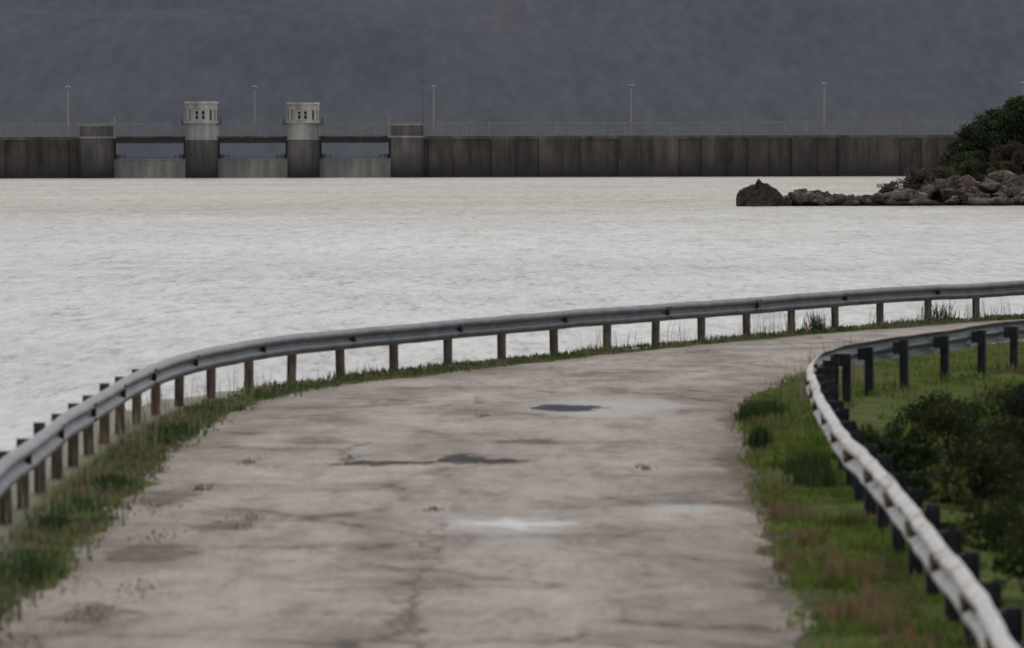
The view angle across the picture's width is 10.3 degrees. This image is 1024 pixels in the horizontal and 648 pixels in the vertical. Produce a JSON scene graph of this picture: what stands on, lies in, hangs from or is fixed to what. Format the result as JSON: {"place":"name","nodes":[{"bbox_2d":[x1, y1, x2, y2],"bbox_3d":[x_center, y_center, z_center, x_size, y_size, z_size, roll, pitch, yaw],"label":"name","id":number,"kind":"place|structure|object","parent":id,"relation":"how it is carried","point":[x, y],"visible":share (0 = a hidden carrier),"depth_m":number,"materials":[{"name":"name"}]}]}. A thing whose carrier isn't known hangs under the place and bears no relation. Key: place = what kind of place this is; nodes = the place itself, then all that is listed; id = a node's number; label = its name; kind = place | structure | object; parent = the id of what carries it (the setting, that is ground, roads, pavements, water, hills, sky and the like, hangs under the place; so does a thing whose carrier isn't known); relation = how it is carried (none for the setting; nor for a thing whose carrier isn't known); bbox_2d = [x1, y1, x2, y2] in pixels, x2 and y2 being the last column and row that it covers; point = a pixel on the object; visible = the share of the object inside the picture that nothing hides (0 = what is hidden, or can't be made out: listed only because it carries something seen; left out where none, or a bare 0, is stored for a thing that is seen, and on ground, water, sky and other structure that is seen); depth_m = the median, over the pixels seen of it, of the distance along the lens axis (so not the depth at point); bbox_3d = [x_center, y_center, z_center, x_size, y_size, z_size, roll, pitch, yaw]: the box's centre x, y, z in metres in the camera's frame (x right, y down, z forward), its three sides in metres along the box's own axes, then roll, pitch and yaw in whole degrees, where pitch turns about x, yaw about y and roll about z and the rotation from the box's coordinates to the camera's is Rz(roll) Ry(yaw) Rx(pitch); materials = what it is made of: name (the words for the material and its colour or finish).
{"place":"outdoors","nodes":[
{"label":"outdoors","id":0,"kind":"place"},
{"bbox_2d":[0,319,1023,647],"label":"road","id":1,"kind":"structure","parent":0,"point":[560,521],"depth_m":54.93,"materials":[{"name":"concrete"}]},
{"bbox_2d":[2,413,656,647],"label":"weeds","id":2,"kind":"object","parent":1,"relation":"on","point":[246,518],"visible":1,"depth_m":52.72,"materials":[{"name":"green plant"}]},
{"bbox_2d":[0,176,1023,450],"bbox_3d":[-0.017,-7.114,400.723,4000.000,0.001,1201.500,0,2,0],"label":"lake water","id":3,"kind":"structure","parent":0,"point":[106,280],"depth_m":267.48,"materials":[{"name":"grey liquid"}]},
{"bbox_2d":[736,178,791,205],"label":"boulder","id":4,"kind":"object","parent":3,"relation":"in","point":[758,193],"visible":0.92,"depth_m":507.93,"materials":[{"name":"stone"}]},
{"bbox_2d":[0,0,1023,158],"bbox_3d":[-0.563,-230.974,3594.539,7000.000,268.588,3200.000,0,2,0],"label":"hills","id":5,"kind":"structure","parent":0,"point":[743,62],"depth_m":2215.67,"materials":[{"name":"grey"}]},
{"bbox_2d":[0,312,1023,643],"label":"verge grass","id":6,"kind":"structure","parent":0,"point":[194,412],"depth_m":67.96,"materials":[{"name":"green plant"}]},
{"bbox_2d":[0,280,1023,523],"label":"guardrail","id":7,"kind":"object","parent":6,"relation":"on","point":[23,459],"visible":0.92,"depth_m":90.88,"materials":[{"name":"metal"}]},
{"bbox_2d":[802,300,959,331],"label":"grass tuft","id":8,"kind":"object","parent":6,"relation":"on","point":[815,323],"visible":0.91,"depth_m":111.97,"materials":[{"name":"green plant"}]},
{"bbox_2d":[0,317,1023,647],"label":"ground","id":9,"kind":"structure","parent":0,"point":[864,411],"depth_m":63.34,"materials":[{"name":"green plant"}]},
{"bbox_2d":[1,420,199,585],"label":"grass tuft","id":10,"kind":"object","parent":9,"relation":"on","point":[38,572],"visible":0.81,"depth_m":54.55,"materials":[{"name":"green plant"}]},
{"bbox_2d":[2,298,1023,576],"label":"dry weeds","id":11,"kind":"object","parent":9,"relation":"on","point":[120,432],"visible":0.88,"depth_m":71.08,"materials":[{"name":"green plant"}]},
{"bbox_2d":[730,396,847,489],"bbox_3d":[3.283,1.353,68.770,0.969,0.286,17.248,0,2,0],"label":"grass tuft","id":12,"kind":"object","parent":9,"relation":"on","point":[811,473],"visible":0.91,"depth_m":63.68,"materials":[{"name":"green plant"}]},
{"bbox_2d":[783,332,883,399],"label":"dry weeds","id":13,"kind":"object","parent":9,"relation":"on","point":[801,390],"visible":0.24,"depth_m":85.13,"materials":[{"name":"green plant"}]},
{"bbox_2d":[756,496,965,647],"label":"dry weeds","id":14,"kind":"object","parent":9,"relation":"on","point":[851,612],"visible":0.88,"depth_m":44.83,"materials":[{"name":"brown plant"}]},
{"bbox_2d":[728,340,1023,647],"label":"verge grass","id":15,"kind":"structure","parent":9,"relation":"on","point":[804,434],"depth_m":54.69,"materials":[{"name":"green plant"}]},
{"bbox_2d":[856,417,909,445],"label":"shrub","id":16,"kind":"object","parent":9,"relation":"on","point":[892,431],"visible":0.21,"depth_m":70.01,"materials":[{"name":"green plant"}]},
{"bbox_2d":[866,436,900,459],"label":"shrub","id":17,"kind":"object","parent":9,"relation":"on","point":[885,445],"visible":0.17,"depth_m":66.03,"materials":[{"name":"green plant"}]},
{"bbox_2d":[806,320,1023,647],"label":"guardrail","id":18,"kind":"object","parent":9,"relation":"on","point":[971,599],"visible":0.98,"depth_m":52.02,"materials":[{"name":"grey metal"}]},
{"bbox_2d":[905,470,934,500],"bbox_3d":[4.098,1.934,59.049,0.622,0.828,0.635,-1,2,-36],"label":"shrub","id":19,"kind":"object","parent":9,"relation":"on","point":[916,480],"visible":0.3,"depth_m":59.02,"materials":[{"name":"green plant"}]},
{"bbox_2d":[891,442,950,489],"bbox_3d":[4.458,1.766,63.065,0.877,0.910,0.732,1,2,30],"label":"shrub","id":20,"kind":"object","parent":9,"relation":"on","point":[906,458],"visible":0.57,"depth_m":63.01,"materials":[{"name":"green plant"}]},
{"bbox_2d":[855,362,1023,604],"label":"meadow grass","id":21,"kind":"structure","parent":9,"relation":"on","point":[981,395],"depth_m":74.34,"materials":[{"name":"green plant"}]},
{"bbox_2d":[892,386,992,431],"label":"shrub","id":22,"kind":"object","parent":9,"relation":"on","point":[931,399],"visible":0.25,"depth_m":75.95,"materials":[{"name":"green plant"}]},
{"bbox_2d":[886,397,1021,466],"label":"shrub","id":23,"kind":"object","parent":9,"relation":"on","point":[948,421],"visible":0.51,"depth_m":67.88,"materials":[{"name":"green plant"}]},
{"bbox_2d":[941,521,968,551],"bbox_3d":[3.910,2.183,52.070,0.538,0.766,0.607,1,2,33],"label":"shrub","id":24,"kind":"object","parent":9,"relation":"on","point":[947,525],"visible":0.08,"depth_m":52.05,"materials":[{"name":"green plant"}]},
{"bbox_2d":[923,431,1023,509],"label":"shrub","id":25,"kind":"object","parent":9,"relation":"on","point":[989,469],"visible":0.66,"depth_m":59.82,"materials":[{"name":"green plant"}]},
{"bbox_2d":[949,489,1023,553],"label":"shrub","id":26,"kind":"object","parent":9,"relation":"on","point":[992,532],"visible":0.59,"depth_m":52.94,"materials":[{"name":"green plant"}]},
{"bbox_2d":[966,376,1023,448],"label":"shrub","id":27,"kind":"object","parent":9,"relation":"on","point":[1014,403],"visible":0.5,"depth_m":71.88,"materials":[{"name":"green plant"}]},
{"bbox_2d":[974,482,1023,537],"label":"shrub","id":28,"kind":"object","parent":9,"relation":"on","point":[1018,489],"visible":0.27,"depth_m":55.03,"materials":[{"name":"green plant"}]},
{"bbox_2d":[990,577,1008,605],"bbox_3d":[3.776,2.388,46.052,0.490,0.733,0.461,0,2,12],"label":"shrub","id":29,"kind":"object","parent":9,"relation":"on","point":[1004,582],"visible":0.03,"depth_m":46.11,"materials":[{"name":"green plant"}]},
{"bbox_2d":[979,412,1023,475],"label":"shrub","id":30,"kind":"object","parent":9,"relation":"on","point":[1015,430],"visible":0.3,"depth_m":64.89,"materials":[{"name":"green plant"}]},
{"bbox_2d":[990,382,1023,418],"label":"shrub","id":31,"kind":"object","parent":9,"relation":"on","point":[1005,404],"visible":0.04,"depth_m":78.71,"materials":[{"name":"green plant"}]},
{"bbox_2d":[991,548,1023,591],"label":"shrub","id":32,"kind":"object","parent":9,"relation":"on","point":[1015,562],"visible":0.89,"depth_m":46.60,"materials":[{"name":"green plant"}]},
{"bbox_2d":[996,518,1023,571],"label":"shrub","id":33,"kind":"object","parent":9,"relation":"on","point":[1014,543],"visible":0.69,"depth_m":50.33,"materials":[{"name":"green plant"}]},
{"bbox_2d":[783,170,1023,205],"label":"rocky shore","id":34,"kind":"structure","parent":0,"point":[1008,186],"depth_m":509.65,"materials":[{"name":"stone"}]},
{"bbox_2d":[876,180,899,193],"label":"shrub","id":35,"kind":"object","parent":34,"relation":"on","point":[889,187],"visible":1,"depth_m":512.51,"materials":[{"name":"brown plant"}]},
{"bbox_2d":[895,171,1023,204],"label":"headland","id":36,"kind":"structure","parent":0,"point":[936,197],"depth_m":513.13,"materials":[{"name":"stone"}]},
{"bbox_2d":[896,166,940,189],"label":"shrub","id":37,"kind":"object","parent":36,"relation":"on","point":[912,180],"visible":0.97,"depth_m":512.99,"materials":[{"name":"brown plant"}]},
{"bbox_2d":[927,165,959,181],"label":"shrub","id":38,"kind":"object","parent":36,"relation":"on","point":[945,172],"visible":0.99,"depth_m":514.29,"materials":[{"name":"green plant"}]},
{"bbox_2d":[945,148,993,174],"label":"oak tree","id":39,"kind":"object","parent":36,"relation":"on","point":[960,157],"visible":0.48,"depth_m":519.86,"materials":[{"name":"green plant"}]},
{"bbox_2d":[950,156,988,180],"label":"shrub","id":40,"kind":"object","parent":36,"relation":"on","point":[965,167],"visible":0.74,"depth_m":516.58,"materials":[{"name":"green plant"}]},
{"bbox_2d":[939,121,1020,172],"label":"oak tree","id":41,"kind":"object","parent":36,"relation":"on","point":[970,137],"visible":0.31,"depth_m":526.18,"materials":[{"name":"green plant"}]},
{"bbox_2d":[972,106,1023,161],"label":"oak tree","id":42,"kind":"object","parent":36,"relation":"on","point":[999,124],"visible":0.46,"depth_m":527.88,"materials":[{"name":"green plant"}]},
{"bbox_2d":[986,159,1021,175],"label":"shrub","id":43,"kind":"object","parent":36,"relation":"on","point":[1005,165],"visible":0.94,"depth_m":516.43,"materials":[{"name":"green plant"}]},
{"bbox_2d":[988,141,1023,172],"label":"oak tree","id":44,"kind":"object","parent":36,"relation":"on","point":[1010,151],"visible":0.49,"depth_m":520.97,"materials":[{"name":"green plant"}]},
{"bbox_2d":[991,95,1023,143],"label":"oak tree","id":45,"kind":"object","parent":36,"relation":"on","point":[1016,103],"visible":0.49,"depth_m":528.79,"materials":[{"name":"green plant"}]},
{"label":"valley floor","id":46,"kind":"structure","parent":0,"visible":0},
{"bbox_2d":[0,123,956,177],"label":"concrete dam","id":47,"kind":"structure","parent":46,"relation":"on","point":[591,156],"depth_m":999.11,"materials":[{"name":"concrete"}]},
{"bbox_2d":[65,86,69,136],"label":"street lamp","id":48,"kind":"object","parent":47,"relation":"on","point":[67,87],"visible":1,"depth_m":999.81,"materials":[{"name":"metal"}]},
{"bbox_2d":[114,117,115,138],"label":"marker pole","id":49,"kind":"object","parent":47,"relation":"on","point":[114,129],"visible":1,"depth_m":998.79,"materials":[{"name":"metal"}]},
{"bbox_2d":[114,143,184,177],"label":"sluice gate","id":50,"kind":"structure","parent":47,"relation":"attached to","point":[149,168],"depth_m":1000.13,"materials":[{"name":"metal"}]},
{"bbox_2d":[181,101,220,124],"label":"gate tower","id":51,"kind":"structure","parent":47,"relation":"on","point":[200,112],"depth_m":996.08,"materials":[{"name":"concrete"}]},
{"bbox_2d":[194,110,211,119],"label":"windows","id":52,"kind":"structure","parent":51,"relation":"in","point":[196,112],"depth_m":996.02,"materials":[{"name":"glass"}]},
{"bbox_2d":[218,143,286,177],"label":"sluice gate","id":53,"kind":"structure","parent":47,"relation":"attached to","point":[252,168],"depth_m":1000.14,"materials":[{"name":"metal"}]},
{"bbox_2d":[252,86,256,134],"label":"street lamp","id":54,"kind":"object","parent":47,"relation":"on","point":[254,87],"visible":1,"depth_m":999.82,"materials":[{"name":"metal"}]},
{"bbox_2d":[283,103,322,123],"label":"gate tower","id":55,"kind":"structure","parent":47,"relation":"on","point":[302,112],"depth_m":996.05,"materials":[{"name":"concrete"}]},
{"bbox_2d":[297,110,313,119],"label":"windows","id":56,"kind":"structure","parent":55,"relation":"in","point":[299,112],"depth_m":996.02,"materials":[{"name":"glass"}]},
{"bbox_2d":[320,143,390,177],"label":"sluice gate","id":57,"kind":"structure","parent":47,"relation":"attached to","point":[355,167],"depth_m":1000.13,"materials":[{"name":"metal"}]},
{"bbox_2d":[388,117,389,137],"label":"marker pole","id":58,"kind":"object","parent":47,"relation":"on","point":[388,127],"visible":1,"depth_m":998.81,"materials":[{"name":"metal"}]},
{"bbox_2d":[431,85,435,135],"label":"street lamp","id":59,"kind":"object","parent":47,"relation":"on","point":[433,86],"visible":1,"depth_m":999.81,"materials":[{"name":"metal"}]},
{"bbox_2d":[0,121,972,136],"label":"railing","id":60,"kind":"object","parent":47,"relation":"on","point":[602,134],"visible":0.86,"depth_m":999.17,"materials":[{"name":"grey metal"}]},
{"bbox_2d":[629,84,632,135],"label":"street lamp","id":61,"kind":"object","parent":47,"relation":"on","point":[630,85],"visible":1,"depth_m":999.81,"materials":[{"name":"metal"}]},
{"bbox_2d":[822,83,826,133],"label":"street lamp","id":62,"kind":"object","parent":47,"relation":"on","point":[824,84],"visible":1,"depth_m":999.76,"materials":[{"name":"metal"}]}
]}

